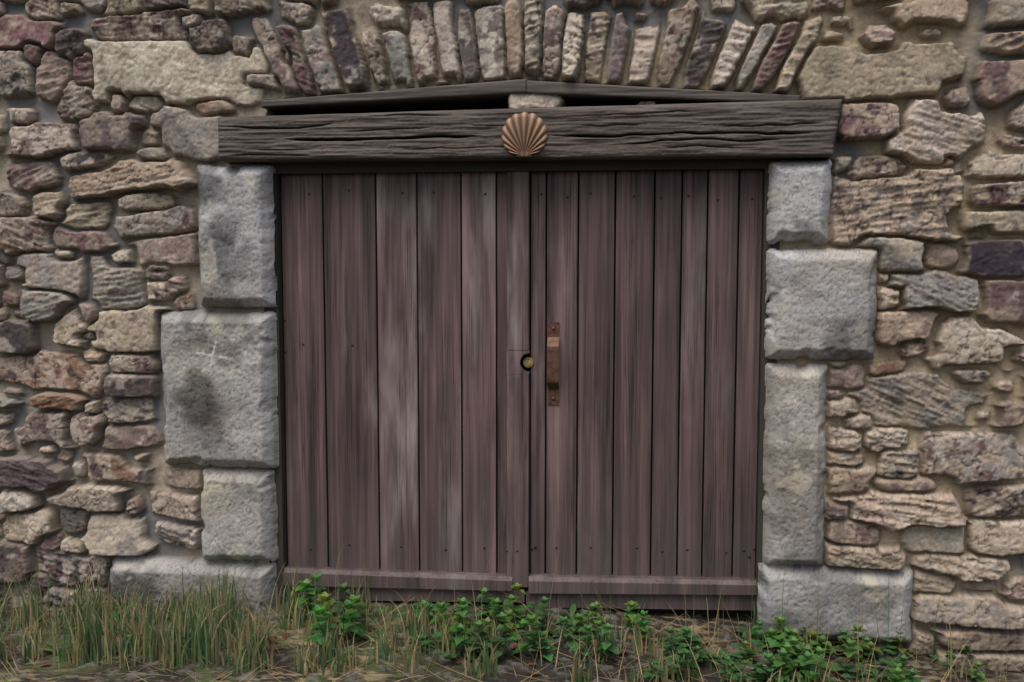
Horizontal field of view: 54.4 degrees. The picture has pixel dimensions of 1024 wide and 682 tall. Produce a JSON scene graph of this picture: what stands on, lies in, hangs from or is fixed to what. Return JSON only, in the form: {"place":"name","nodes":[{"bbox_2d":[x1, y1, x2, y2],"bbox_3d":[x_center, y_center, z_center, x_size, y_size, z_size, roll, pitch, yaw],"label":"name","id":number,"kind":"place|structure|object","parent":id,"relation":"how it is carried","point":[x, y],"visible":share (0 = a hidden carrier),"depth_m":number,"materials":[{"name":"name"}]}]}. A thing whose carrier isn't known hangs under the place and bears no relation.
{"place":"outdoors","nodes":[
{"label":"outdoors","id":0,"kind":"place"},
{"bbox_2d":[0,600,1023,681],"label":"ground","id":1,"kind":"structure","parent":0,"point":[116,673],"depth_m":2.74,"materials":[{"name":"soil"}]},
{"bbox_2d":[0,557,985,681],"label":"grass","id":2,"kind":"structure","parent":1,"relation":"on","point":[247,646],"depth_m":2.76,"materials":[{"name":"green plant"}]},
{"bbox_2d":[0,0,1023,671],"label":"stone wall","id":3,"kind":"structure","parent":1,"relation":"on","point":[138,382],"depth_m":2.87,"materials":[{"name":"beige stone"}]},
{"bbox_2d":[261,159,781,624],"bbox_3d":[0.007,0.263,3.004,1.530,1.618,0.057,1,5,7],"label":"door frame","id":4,"kind":"structure","parent":3,"relation":"attached to","point":[280,480],"depth_m":2.93,"materials":[{"name":"black wood"}]},
{"bbox_2d":[281,169,762,609],"bbox_3d":[0.007,0.160,2.995,1.442,1.323,0.058,1,5,7],"label":"double door","id":5,"kind":"structure","parent":4,"relation":"attached to","point":[408,294],"depth_m":2.99,"materials":[{"name":"brown wood"}]},
{"bbox_2d":[284,189,754,557],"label":"nails","id":6,"kind":"object","parent":5,"relation":"attached to","point":[556,547],"visible":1,"depth_m":2.98,"materials":[{"name":"metal"}]},
{"bbox_2d":[523,357,533,367],"bbox_3d":[0.048,0.064,2.979,0.032,0.032,0.012,1,5,7],"label":"lock cylinder","id":7,"kind":"object","parent":5,"relation":"attached to","point":[528,362],"visible":1,"depth_m":2.98,"materials":[{"name":"gold metal"}]},
{"bbox_2d":[547,322,558,404],"bbox_3d":[0.123,0.069,2.963,0.034,0.247,0.028,1,5,7],"label":"pull handle","id":8,"kind":"object","parent":5,"relation":"attached to","point":[553,364],"visible":1,"depth_m":2.96,"materials":[{"name":"orange metal"}]},
{"bbox_2d":[461,170,753,619],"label":"door gaps","id":9,"kind":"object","parent":4,"relation":"attached to","point":[745,614],"depth_m":2.99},
{"bbox_2d":[218,99,841,163],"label":"lintel","id":10,"kind":"structure","parent":3,"relation":"on","point":[796,130],"depth_m":2.82,"materials":[{"name":"grey wood"}]},
{"bbox_2d":[261,79,526,113],"bbox_3d":[-0.342,-0.726,2.962,0.790,0.066,0.147,1,5,7],"label":"board","id":11,"kind":"object","parent":10,"relation":"on","point":[488,92],"visible":0.99,"depth_m":2.91,"materials":[{"name":"grey wood"}]},
{"bbox_2d":[502,112,546,156],"bbox_3d":[0.035,-0.587,2.820,0.131,0.126,0.016,1,5,7],"label":"scallop shell","id":12,"kind":"object","parent":10,"relation":"attached to","point":[524,133],"visible":1,"depth_m":2.82,"materials":[{"name":"brown metal"}]},
{"bbox_2d":[526,80,799,104],"bbox_3d":[0.419,-0.709,2.871,0.781,0.081,0.141,1,5,7],"label":"board","id":13,"kind":"object","parent":10,"relation":"on","point":[594,93],"visible":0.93,"depth_m":2.82,"materials":[{"name":"grey wood"}]},
{"bbox_2d":[0,594,1023,681],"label":"dry straw","id":14,"kind":"object","parent":1,"relation":"on","point":[434,657],"visible":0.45,"depth_m":2.70,"materials":[{"name":"plant"}]},
{"bbox_2d":[40,573,986,681],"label":"broadleaf weeds","id":15,"kind":"object","parent":1,"relation":"on","point":[790,644],"visible":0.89,"depth_m":2.76,"materials":[{"name":"green plant"}]},
{"bbox_2d":[315,525,1008,681],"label":"stalks","id":16,"kind":"object","parent":1,"relation":"on","point":[723,616],"visible":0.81,"depth_m":2.79,"materials":[{"name":"beige plant"}]},
{"bbox_2d":[0,564,1023,681],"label":"dry stems","id":17,"kind":"object","parent":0,"point":[521,640],"visible":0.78,"depth_m":2.73,"materials":[{"name":"plant"}]}
]}

